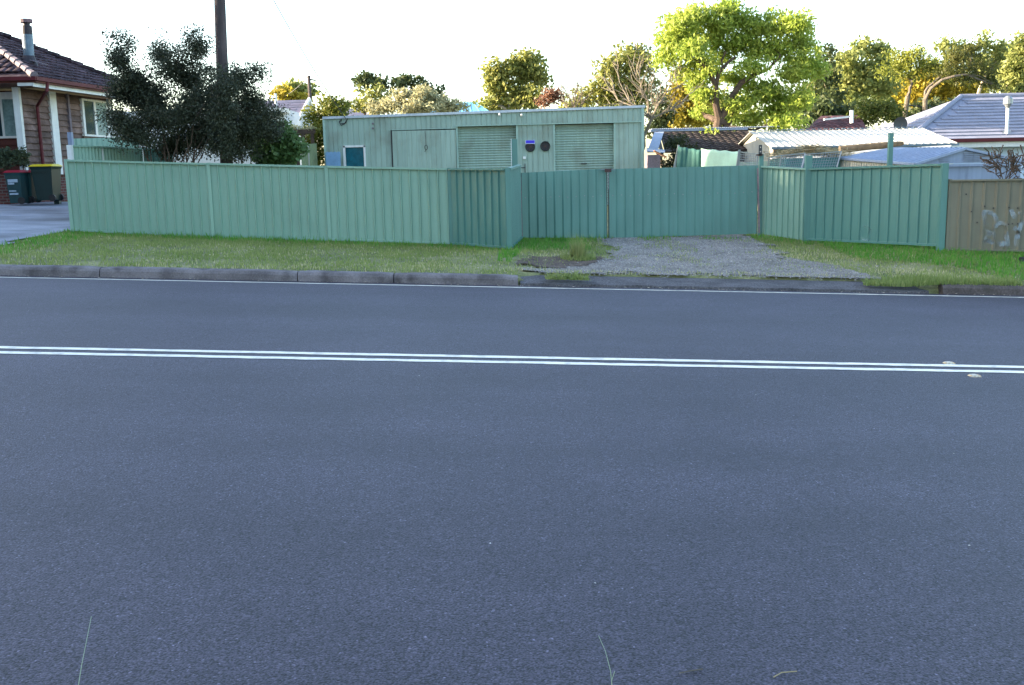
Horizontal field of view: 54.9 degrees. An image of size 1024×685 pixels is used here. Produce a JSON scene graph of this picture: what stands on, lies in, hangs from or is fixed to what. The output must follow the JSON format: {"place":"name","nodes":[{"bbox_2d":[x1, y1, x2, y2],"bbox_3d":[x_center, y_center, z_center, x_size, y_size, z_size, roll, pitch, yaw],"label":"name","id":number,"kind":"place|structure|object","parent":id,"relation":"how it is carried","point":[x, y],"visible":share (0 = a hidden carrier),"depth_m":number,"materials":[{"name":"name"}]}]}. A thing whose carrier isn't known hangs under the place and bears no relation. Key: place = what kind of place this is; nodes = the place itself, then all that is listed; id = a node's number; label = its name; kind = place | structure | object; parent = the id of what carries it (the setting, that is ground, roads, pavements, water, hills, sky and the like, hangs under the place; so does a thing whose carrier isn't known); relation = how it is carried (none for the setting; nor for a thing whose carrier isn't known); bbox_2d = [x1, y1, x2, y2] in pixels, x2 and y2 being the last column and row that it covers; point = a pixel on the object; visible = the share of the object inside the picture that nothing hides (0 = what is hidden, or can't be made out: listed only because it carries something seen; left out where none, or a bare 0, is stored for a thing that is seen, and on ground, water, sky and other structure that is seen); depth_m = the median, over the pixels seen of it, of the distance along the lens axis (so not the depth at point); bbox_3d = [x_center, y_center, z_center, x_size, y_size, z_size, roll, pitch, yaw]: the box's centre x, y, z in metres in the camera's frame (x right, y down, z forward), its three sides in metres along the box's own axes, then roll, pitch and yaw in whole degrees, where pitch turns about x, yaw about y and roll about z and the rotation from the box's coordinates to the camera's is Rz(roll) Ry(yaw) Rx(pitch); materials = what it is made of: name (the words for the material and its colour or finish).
{"place":"outdoors","nodes":[
{"label":"outdoors","id":0,"kind":"place"},
{"bbox_2d":[0,202,69,244],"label":"driveway","id":1,"kind":"structure","parent":0,"point":[22,221],"depth_m":22.98,"materials":[{"name":"concrete"}]},
{"bbox_2d":[3,170,31,203],"bbox_3d":[-14.272,-4.493,28.518,0.523,0.966,0.618,-1,10,0],"label":"wheelie bin","id":2,"kind":"object","parent":1,"relation":"on","point":[17,185],"visible":1,"depth_m":28.31,"materials":[{"name":"green plastic"}]},
{"bbox_2d":[26,170,41,202],"bbox_3d":[-14.208,-4.587,29.009,0.505,0.948,0.595,-1,10,0],"label":"wheelie bin","id":3,"kind":"object","parent":1,"relation":"on","point":[32,193],"visible":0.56,"depth_m":28.83,"materials":[{"name":"green plastic"}]},
{"bbox_2d":[28,164,63,200],"bbox_3d":[-13.603,-4.684,28.897,0.694,1.070,0.781,-1,10,0],"label":"wheelie bin","id":4,"kind":"object","parent":1,"relation":"on","point":[47,181],"visible":1,"depth_m":28.64,"materials":[{"name":"green plastic"}]},
{"bbox_2d":[432,102,488,111],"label":"blue roof house","id":5,"kind":"structure","parent":0,"point":[475,108],"depth_m":53.73,"materials":[{"name":"teal metal"}]},
{"bbox_2d":[0,275,1023,684],"bbox_3d":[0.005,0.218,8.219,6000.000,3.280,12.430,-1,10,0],"label":"road","id":6,"kind":"structure","parent":0,"point":[220,521],"depth_m":5.10,"materials":[{"name":"grey asphalt"}]},
{"bbox_2d":[0,351,1023,372],"bbox_3d":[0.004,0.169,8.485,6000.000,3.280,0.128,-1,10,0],"label":"road marking","id":7,"kind":"object","parent":6,"relation":"on","point":[472,361],"visible":1,"depth_m":8.48,"materials":[{"name":"paint"}]},
{"bbox_2d":[0,346,1023,367],"bbox_3d":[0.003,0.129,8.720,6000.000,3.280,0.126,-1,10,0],"label":"road marking","id":8,"kind":"object","parent":6,"relation":"on","point":[580,358],"visible":1,"depth_m":8.72,"materials":[{"name":"paint"}]},
{"bbox_2d":[8,277,1023,297],"bbox_3d":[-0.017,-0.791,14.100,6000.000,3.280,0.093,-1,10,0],"label":"road marking","id":9,"kind":"object","parent":6,"relation":"on","point":[512,287],"visible":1,"depth_m":14.10,"materials":[{"name":"paint"}]},
{"bbox_2d":[520,275,928,293],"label":"driveway ramp","id":10,"kind":"structure","parent":6,"relation":"on","point":[720,284],"depth_m":14.54,"materials":[{"name":"concrete"}]},
{"bbox_2d":[0,201,1023,293],"bbox_3d":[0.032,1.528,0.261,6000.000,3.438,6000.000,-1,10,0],"label":"ground","id":11,"kind":"structure","parent":0,"point":[932,289],"depth_m":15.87,"materials":[{"name":"green plant"}]},
{"bbox_2d":[0,172,18,203],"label":"brick planter","id":12,"kind":"object","parent":11,"relation":"on","point":[4,197],"depth_m":29.11,"materials":[{"name":"red brick"}]},
{"bbox_2d":[0,145,31,170],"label":"porch shrub","id":13,"kind":"object","parent":12,"relation":"in","point":[15,157],"visible":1,"depth_m":28.82,"materials":[{"name":"green plant"}]},
{"bbox_2d":[0,264,102,276],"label":"kerb","id":14,"kind":"structure","parent":11,"relation":"on","point":[52,270],"depth_m":14.30,"materials":[{"name":"concrete"}]},
{"bbox_2d":[0,18,114,201],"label":"timber house","id":15,"kind":"structure","parent":11,"relation":"on","point":[49,100],"depth_m":30.78,"materials":[{"name":"brown wood"}]},
{"bbox_2d":[0,92,16,138],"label":"window","id":16,"kind":"structure","parent":15,"relation":"in","point":[7,118],"depth_m":30.51,"materials":[{"name":"white glass"}]},
{"bbox_2d":[79,98,110,137],"bbox_3d":[-14.173,-7.576,33.509,0.170,1.296,1.762,0,10,8],"label":"window","id":17,"kind":"structure","parent":15,"relation":"in","point":[91,128],"depth_m":33.30,"materials":[{"name":"white glass"}]},
{"bbox_2d":[67,132,138,146],"bbox_3d":[-11.376,-4.810,27.632,0.207,2.040,2.484,3,11,23],"label":"metal fence","id":18,"kind":"object","parent":11,"relation":"on","point":[90,141],"visible":0.17,"depth_m":27.16,"materials":[{"name":"green metal"}]},
{"bbox_2d":[66,145,172,161],"bbox_3d":[-9.537,-3.780,23.740,0.760,1.845,3.408,3,10,21],"label":"metal fence","id":19,"kind":"object","parent":11,"relation":"on","point":[83,152],"visible":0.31,"depth_m":23.47,"materials":[{"name":"green metal"}]},
{"bbox_2d":[90,17,218,162],"bbox_3d":[-8.268,-5.217,23.452,3.122,4.731,2.468,-1,10,0],"label":"dark bush","id":20,"kind":"object","parent":11,"relation":"on","point":[132,89],"visible":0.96,"depth_m":22.99,"materials":[{"name":"green plant"}]},
{"bbox_2d":[100,266,298,280],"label":"kerb","id":21,"kind":"structure","parent":11,"relation":"on","point":[199,273],"depth_m":14.32,"materials":[{"name":"concrete"}]},
{"bbox_2d":[115,93,301,164],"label":"flat roof house","id":22,"kind":"structure","parent":11,"relation":"on","point":[295,117],"depth_m":43.81,"materials":[{"name":"white paint"}]},
{"bbox_2d":[214,0,232,163],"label":"telegraph pole","id":23,"kind":"object","parent":11,"relation":"on","point":[220,30],"visible":0.39,"depth_m":24.44,"materials":[{"name":"brown wood"}]},
{"bbox_2d":[273,0,345,118],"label":"service wire","id":24,"kind":"object","parent":23,"relation":"attached to","point":[307,58],"visible":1,"depth_m":28.59,"materials":[{"name":"metal"}]},
{"bbox_2d":[171,60,293,163],"bbox_3d":[-7.105,-4.914,24.163,3.892,3.849,2.474,8,13,43],"label":"dark bush","id":25,"kind":"object","parent":11,"relation":"on","point":[229,135],"visible":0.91,"depth_m":23.16,"materials":[{"name":"green plant"}]},
{"bbox_2d":[233,97,312,141],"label":"distant house","id":26,"kind":"structure","parent":11,"relation":"on","point":[296,105],"depth_m":60.62,"materials":[{"name":"stone"}]},
{"bbox_2d":[247,120,310,164],"bbox_3d":[-5.982,-4.400,25.040,1.842,2.500,1.292,3,11,25],"label":"bush","id":27,"kind":"object","parent":11,"relation":"on","point":[291,148],"visible":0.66,"depth_m":24.60,"materials":[{"name":"plant"}]},
{"bbox_2d":[269,83,313,101],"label":"background tree","id":28,"kind":"object","parent":11,"relation":"on","point":[281,91],"visible":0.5,"depth_m":75.49,"materials":[{"name":"yellow plant"}]},
{"bbox_2d":[64,159,522,248],"bbox_3d":[-4.409,-2.560,18.812,9.152,2.053,1.791,-1,10,3],"label":"metal fence","id":29,"kind":"object","parent":11,"relation":"on","point":[474,206],"visible":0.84,"depth_m":19.24,"materials":[{"name":"green metal"}]},
{"bbox_2d":[281,77,321,98],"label":"background tree","id":30,"kind":"object","parent":11,"relation":"on","point":[302,87],"visible":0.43,"depth_m":79.34,"materials":[{"name":"green plant"}]},
{"bbox_2d":[287,124,316,135],"bbox_3d":[-7.339,-5.782,32.611,1.978,2.921,0.726,-1,10,0],"label":"pergola creeper","id":31,"kind":"object","parent":11,"relation":"on","point":[297,128],"visible":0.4,"depth_m":32.27,"materials":[{"name":"plant"}]},
{"bbox_2d":[294,129,315,164],"bbox_3d":[-7.114,-5.828,33.472,1.012,2.702,2.345,-3,10,-11],"label":"pergola","id":32,"kind":"object","parent":11,"relation":"on","point":[302,132],"visible":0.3,"depth_m":32.23,"materials":[{"name":"brown wood"}]},
{"bbox_2d":[301,143,317,165],"bbox_3d":[-6.279,-5.127,30.802,0.066,2.186,1.510,0,10,6],"label":"olive fence","id":33,"kind":"object","parent":11,"relation":"on","point":[310,158],"visible":0.17,"depth_m":30.88,"materials":[{"name":"green metal"}]},
{"bbox_2d":[299,89,353,165],"bbox_3d":[-6.329,-6.493,33.803,1.926,4.298,1.768,-4,10,-15],"label":"garden tree","id":34,"kind":"object","parent":11,"relation":"on","point":[328,106],"visible":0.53,"depth_m":33.32,"materials":[{"name":"green plant"}]},
{"bbox_2d":[326,151,340,165],"bbox_3d":[-5.636,-5.108,31.277,0.457,1.862,0.120,-1,10,0],"label":"blue sheet","id":35,"kind":"object","parent":11,"relation":"on","point":[333,158],"visible":0.36,"depth_m":31.16,"materials":[{"name":"blue plastic"}]},
{"bbox_2d":[298,270,393,282],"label":"kerb","id":36,"kind":"structure","parent":11,"relation":"on","point":[343,276],"depth_m":14.33,"materials":[{"name":"concrete"}]},
{"bbox_2d":[348,82,391,114],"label":"brown shrub","id":37,"kind":"object","parent":11,"relation":"on","point":[361,101],"visible":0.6,"depth_m":44.70,"materials":[{"name":"green plant"}]},
{"bbox_2d":[350,69,445,113],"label":"umbrella tree","id":38,"kind":"object","parent":11,"relation":"on","point":[364,78],"visible":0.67,"depth_m":59.81,"materials":[{"name":"green plant"}]},
{"bbox_2d":[366,83,470,114],"bbox_3d":[-3.715,-7.824,38.893,4.177,4.715,1.855,1,10,15],"label":"silver shrub","id":39,"kind":"object","parent":11,"relation":"on","point":[421,99],"visible":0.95,"depth_m":38.41,"materials":[{"name":"green plant"}]},
{"bbox_2d":[394,272,517,285],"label":"kerb","id":40,"kind":"structure","parent":11,"relation":"on","point":[453,278],"depth_m":14.34,"materials":[{"name":"concrete"}]},
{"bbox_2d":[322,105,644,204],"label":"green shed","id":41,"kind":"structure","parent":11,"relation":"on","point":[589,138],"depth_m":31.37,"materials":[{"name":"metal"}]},
{"bbox_2d":[343,145,365,166],"bbox_3d":[-5.009,-5.824,31.433,0.713,0.898,0.095,-1,10,0],"label":"window","id":42,"kind":"structure","parent":41,"relation":"in","point":[353,155],"depth_m":31.41,"materials":[{"name":"blue glass"}]},
{"bbox_2d":[392,130,456,167],"bbox_3d":[-2.772,-5.516,31.456,2.013,2.447,0.018,-1,10,0],"label":"sliding door","id":43,"kind":"structure","parent":41,"relation":"in","point":[408,146],"depth_m":31.35,"materials":[{"name":"green metal"}]},
{"bbox_2d":[458,126,515,167],"bbox_3d":[-0.774,-5.623,31.634,1.868,2.556,0.056,-1,10,0],"label":"roller door","id":44,"kind":"structure","parent":41,"relation":"in","point":[487,146],"depth_m":31.51,"materials":[{"name":"green metal"}]},
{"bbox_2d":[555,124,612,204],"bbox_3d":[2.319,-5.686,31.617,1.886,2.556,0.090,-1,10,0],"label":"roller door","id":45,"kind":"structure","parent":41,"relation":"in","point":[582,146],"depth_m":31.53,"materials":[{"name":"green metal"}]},
{"bbox_2d":[472,47,553,110],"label":"round tree","id":46,"kind":"object","parent":11,"relation":"on","point":[526,68],"visible":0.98,"depth_m":54.05,"materials":[{"name":"green plant"}]},
{"bbox_2d":[511,139,517,165],"bbox_3d":[0.061,-3.019,19.764,0.126,2.088,0.140,-1,10,0],"label":"gate post","id":47,"kind":"object","parent":11,"relation":"on","point":[514,158],"visible":0.36,"depth_m":19.59,"materials":[{"name":"green metal"}]},
{"bbox_2d":[470,94,618,109],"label":"hedge","id":48,"kind":"object","parent":11,"relation":"on","point":[561,106],"visible":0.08,"depth_m":58.61,"materials":[{"name":"green plant"}]},
{"bbox_2d":[533,86,565,108],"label":"rusty tree","id":49,"kind":"object","parent":11,"relation":"on","point":[550,95],"visible":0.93,"depth_m":48.12,"materials":[{"name":"brown plant"}]},
{"bbox_2d":[516,255,604,267],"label":"bare soil","id":50,"kind":"structure","parent":11,"relation":"on","point":[556,263],"depth_m":16.06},
{"bbox_2d":[565,232,591,258],"bbox_3d":[1.138,-1.627,16.508,0.585,0.478,0.584,-9,13,-39],"label":"grass tussock","id":51,"kind":"object","parent":50,"relation":"on","point":[578,249],"depth_m":16.45,"materials":[{"name":"green plant"}]},
{"bbox_2d":[521,169,606,238],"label":"metal gate","id":52,"kind":"structure","parent":11,"relation":"on","point":[562,203],"depth_m":19.69,"materials":[{"name":"metal"}]},
{"bbox_2d":[558,72,593,107],"bbox_3d":[2.577,-8.445,40.277,1.570,5.176,1.622,-1,10,0],"label":"bare tree","id":53,"kind":"object","parent":11,"relation":"on","point":[574,98],"visible":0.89,"depth_m":39.95,"materials":[{"name":"grey plant"}]},
{"bbox_2d":[568,40,663,111],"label":"olive tree","id":54,"kind":"object","parent":11,"relation":"on","point":[607,67],"visible":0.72,"depth_m":48.19,"materials":[{"name":"green plant"}]},
{"bbox_2d":[644,155,659,167],"bbox_3d":[4.330,-4.984,30.461,0.387,1.580,0.700,-1,10,0],"label":"grey crate","id":55,"kind":"object","parent":11,"relation":"on","point":[651,161],"visible":0.29,"depth_m":30.03,"materials":[{"name":"plastic"}]},
{"bbox_2d":[594,40,711,149],"bbox_3d":[4.728,-7.319,32.811,4.045,5.391,2.419,-1,10,0],"label":"bare tree","id":56,"kind":"object","parent":11,"relation":"on","point":[649,113],"visible":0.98,"depth_m":32.64,"materials":[{"name":"brown plant"}]},
{"bbox_2d":[644,87,680,167],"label":"dark tree","id":57,"kind":"object","parent":11,"relation":"on","point":[660,121],"visible":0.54,"depth_m":40.95,"materials":[{"name":"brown plant"}]},
{"bbox_2d":[660,134,703,167],"bbox_3d":[5.605,-5.863,33.173,1.505,2.355,1.398,6,12,35],"label":"wall creeper","id":58,"kind":"object","parent":11,"relation":"on","point":[672,143],"depth_m":33.14,"materials":[{"name":"green plant"}]},
{"bbox_2d":[608,165,757,237],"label":"metal gate","id":59,"kind":"structure","parent":11,"relation":"on","point":[689,201],"depth_m":20.02,"materials":[{"name":"metal"}]},
{"bbox_2d":[757,168,759,232],"bbox_3d":[5.039,-2.899,20.168,0.088,1.314,0.020,-1,10,0],"label":"hinge strip","id":60,"kind":"object","parent":59,"relation":"attached to","point":[758,200],"visible":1,"depth_m":20.15,"materials":[{"name":"metal"}]},
{"bbox_2d":[673,145,700,166],"bbox_3d":[4.649,-4.841,26.294,0.806,0.853,0.143,4,11,26],"label":"shade cloth","id":61,"kind":"object","parent":11,"relation":"on","point":[686,157],"visible":0.62,"depth_m":26.23,"materials":[{"name":"fabric"}]},
{"bbox_2d":[664,79,713,127],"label":"yellow tree","id":62,"kind":"object","parent":11,"relation":"on","point":[681,120],"visible":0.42,"depth_m":44.71,"materials":[{"name":"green plant"}]},
{"bbox_2d":[647,126,779,161],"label":"brown outbuilding","id":63,"kind":"structure","parent":11,"relation":"on","point":[730,139],"depth_m":35.88,"materials":[{"name":"tile"}]},
{"bbox_2d":[689,87,742,127],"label":"hedge","id":64,"kind":"object","parent":11,"relation":"on","point":[711,122],"visible":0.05,"depth_m":52.63,"materials":[{"name":"green plant"}]},
{"bbox_2d":[701,149,740,166],"bbox_3d":[5.331,-4.614,25.251,0.146,0.747,1.855,-4,10,-16],"label":"shade cloth","id":65,"kind":"object","parent":11,"relation":"on","point":[712,157],"visible":0.6,"depth_m":25.23,"materials":[{"name":"fabric"}]},
{"bbox_2d":[648,0,832,134],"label":"jacaranda tree","id":66,"kind":"object","parent":11,"relation":"on","point":[681,41],"visible":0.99,"depth_m":37.10,"materials":[{"name":"green plant"}]},
{"bbox_2d":[738,151,757,165],"bbox_3d":[5.581,-4.249,23.287,0.087,0.558,2.330,-1,10,2],"label":"frame","id":67,"kind":"object","parent":11,"relation":"on","point":[751,160],"visible":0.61,"depth_m":23.30,"materials":[{"name":"metal"}]},
{"bbox_2d":[545,251,1023,286],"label":"grass","id":68,"kind":"structure","parent":11,"relation":"on","point":[909,280],"depth_m":14.50,"materials":[{"name":"green plant"}]},
{"bbox_2d":[780,153,805,166],"bbox_3d":[6.338,-4.052,22.360,0.679,0.487,0.231,-1,10,0],"label":"frame","id":69,"kind":"object","parent":11,"relation":"on","point":[792,161],"visible":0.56,"depth_m":22.38,"materials":[{"name":"metal"}]},
{"bbox_2d":[770,157,839,167],"bbox_3d":[7.213,-3.788,24.437,1.305,1.532,1.400,-1,10,0],"label":"covered crate","id":70,"kind":"object","parent":11,"relation":"on","point":[813,160],"visible":0.14,"depth_m":23.64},
{"bbox_2d":[758,142,872,161],"bbox_3d":[7.272,-4.611,23.920,2.817,0.584,2.541,-5,11,-23],"label":"dry brush pile","id":71,"kind":"object","parent":70,"relation":"on","point":[815,148],"visible":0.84,"depth_m":23.70,"materials":[{"name":"plant"}]},
{"bbox_2d":[783,77,830,130],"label":"gum tree","id":72,"kind":"object","parent":11,"relation":"on","point":[817,92],"visible":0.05,"depth_m":86.93,"materials":[{"name":"green plant"}]},
{"bbox_2d":[801,151,841,167],"bbox_3d":[6.938,-4.033,22.162,1.001,0.521,0.232,-1,10,0],"label":"frame","id":73,"kind":"object","parent":11,"relation":"on","point":[833,152],"visible":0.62,"depth_m":22.19,"materials":[{"name":"metal"}]},
{"bbox_2d":[794,98,860,130],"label":"hedge","id":74,"kind":"object","parent":11,"relation":"on","point":[823,108],"visible":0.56,"depth_m":55.81,"materials":[{"name":"green plant"}]},
{"bbox_2d":[813,42,847,106],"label":"gum tree","id":75,"kind":"object","parent":11,"relation":"on","point":[826,91],"visible":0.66,"depth_m":63.84,"materials":[{"name":"green plant"}]},
{"bbox_2d":[739,145,951,204],"bbox_3d":[9.957,-4.571,27.661,6.418,1.876,4.000,-1,10,0],"label":"flat roof shelter","id":76,"kind":"object","parent":11,"relation":"on","point":[766,162],"visible":0.07,"depth_m":29.13,"materials":[{"name":"white metal"}]},
{"bbox_2d":[838,141,903,151],"bbox_3d":[10.091,-5.482,27.708,1.794,0.300,0.220,-1,10,0],"label":"rolled mat","id":77,"kind":"object","parent":76,"relation":"on","point":[867,146],"visible":0.83,"depth_m":27.63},
{"bbox_2d":[738,127,958,161],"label":"cream shed","id":78,"kind":"structure","parent":11,"relation":"on","point":[771,140],"depth_m":31.74,"materials":[{"name":"metal"}]},
{"bbox_2d":[893,117,906,128],"bbox_3d":[13.028,-7.098,33.114,0.370,0.940,0.306,7,13,39],"label":"satellite dish","id":79,"kind":"object","parent":78,"relation":"attached to","point":[900,122],"visible":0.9,"depth_m":33.10,"materials":[{"name":"metal"}]},
{"bbox_2d":[757,154,948,251],"bbox_3d":[6.372,-2.664,18.812,0.224,1.930,4.054,-9,12,-37],"label":"metal fence","id":80,"kind":"object","parent":11,"relation":"on","point":[899,204],"visible":0.96,"depth_m":18.63,"materials":[{"name":"teal metal"}]},
{"bbox_2d":[833,34,905,105],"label":"gum tree","id":81,"kind":"object","parent":11,"relation":"on","point":[854,71],"visible":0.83,"depth_m":65.64,"materials":[{"name":"green plant"}]},
{"bbox_2d":[843,95,919,127],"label":"round shrub","id":82,"kind":"object","parent":11,"relation":"on","point":[876,110],"visible":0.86,"depth_m":48.74,"materials":[{"name":"green plant"}]},
{"bbox_2d":[887,133,893,164],"bbox_3d":[7.742,-3.303,20.261,0.085,1.962,0.085,-1,10,0],"label":"steel post","id":83,"kind":"object","parent":11,"relation":"on","point":[890,149],"visible":0.36,"depth_m":20.12,"materials":[{"name":"green metal"}]},
{"bbox_2d":[865,57,952,119],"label":"gum tree","id":84,"kind":"object","parent":11,"relation":"on","point":[892,100],"visible":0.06,"depth_m":88.83,"materials":[{"name":"green plant"}]},
{"bbox_2d":[874,41,958,117],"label":"feathery tree","id":85,"kind":"object","parent":11,"relation":"on","point":[910,58],"visible":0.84,"depth_m":50.30,"materials":[{"name":"green plant"}]},
{"bbox_2d":[840,147,1023,179],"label":"silver shed","id":86,"kind":"structure","parent":11,"relation":"on","point":[917,155],"depth_m":20.00,"materials":[{"name":"silver metal"}]},
{"bbox_2d":[908,96,955,115],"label":"hedge","id":87,"kind":"object","parent":11,"relation":"on","point":[932,104],"visible":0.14,"depth_m":54.11,"materials":[{"name":"green plant"}]},
{"bbox_2d":[891,70,987,111],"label":"gum tree","id":88,"kind":"object","parent":11,"relation":"on","point":[944,90],"visible":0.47,"depth_m":73.47,"materials":[{"name":"green plant"}]},
{"bbox_2d":[877,93,1023,178],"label":"pale house","id":89,"kind":"structure","parent":11,"relation":"on","point":[975,121],"depth_m":36.95,"materials":[{"name":"grey metal"}]},
{"bbox_2d":[1002,96,1012,133],"bbox_3d":[17.840,-8.149,35.623,0.577,1.460,0.366,-1,10,0],"label":"roof flue","id":90,"kind":"object","parent":89,"relation":"on","point":[1007,101],"visible":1,"depth_m":35.52,"materials":[{"name":"white paint"}]},
{"bbox_2d":[922,40,1007,111],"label":"feathery tree","id":91,"kind":"object","parent":11,"relation":"on","point":[957,58],"visible":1,"depth_m":48.33,"materials":[{"name":"green plant"}]},
{"bbox_2d":[930,28,1013,93],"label":"gum tree","id":92,"kind":"object","parent":11,"relation":"on","point":[992,50],"visible":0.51,"depth_m":69.36,"materials":[{"name":"green plant"}]},
{"bbox_2d":[932,52,1023,98],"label":"gum tree","id":93,"kind":"object","parent":11,"relation":"on","point":[1022,86],"visible":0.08,"depth_m":90.72,"materials":[{"name":"green plant"}]},
{"bbox_2d":[938,283,1023,295],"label":"kerb","id":94,"kind":"structure","parent":11,"relation":"on","point":[982,289],"depth_m":14.40,"materials":[{"name":"concrete"}]},
{"bbox_2d":[945,179,1023,251],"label":"metal fence","id":95,"kind":"object","parent":11,"relation":"on","point":[983,214],"visible":0.98,"depth_m":17.02,"materials":[{"name":"brown metal"}]},
{"bbox_2d":[980,145,1023,178],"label":"bare shrub","id":96,"kind":"object","parent":11,"relation":"on","point":[998,167],"visible":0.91,"depth_m":18.23,"materials":[{"name":"brown plant"}]},
{"bbox_2d":[986,29,1023,92],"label":"gum tree","id":97,"kind":"object","parent":11,"relation":"on","point":[1013,75],"visible":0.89,"depth_m":67.47,"materials":[{"name":"green plant"}]},
{"bbox_2d":[1007,145,1023,177],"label":"bare shrub","id":98,"kind":"object","parent":11,"relation":"on","point":[1017,168],"visible":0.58,"depth_m":18.53,"materials":[{"name":"brown plant"}]},
{"bbox_2d":[0,0,1023,167],"label":"sky","id":99,"kind":"structure","parent":0,"point":[445,42],"materials":[{"name":"white"}]},
{"bbox_2d":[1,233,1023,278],"bbox_3d":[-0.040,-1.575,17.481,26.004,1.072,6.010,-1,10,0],"label":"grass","id":100,"kind":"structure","parent":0,"point":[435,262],"depth_m":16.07,"materials":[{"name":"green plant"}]},
{"bbox_2d":[513,234,930,279],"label":"gravel driveway","id":101,"kind":"structure","parent":0,"point":[626,242],"depth_m":16.44,"materials":[{"name":"grey gravel"}]},
{"bbox_2d":[804,110,865,130],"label":"red roof house","id":102,"kind":"structure","parent":0,"point":[834,122],"depth_m":47.91,"materials":[{"name":"ceramic"}]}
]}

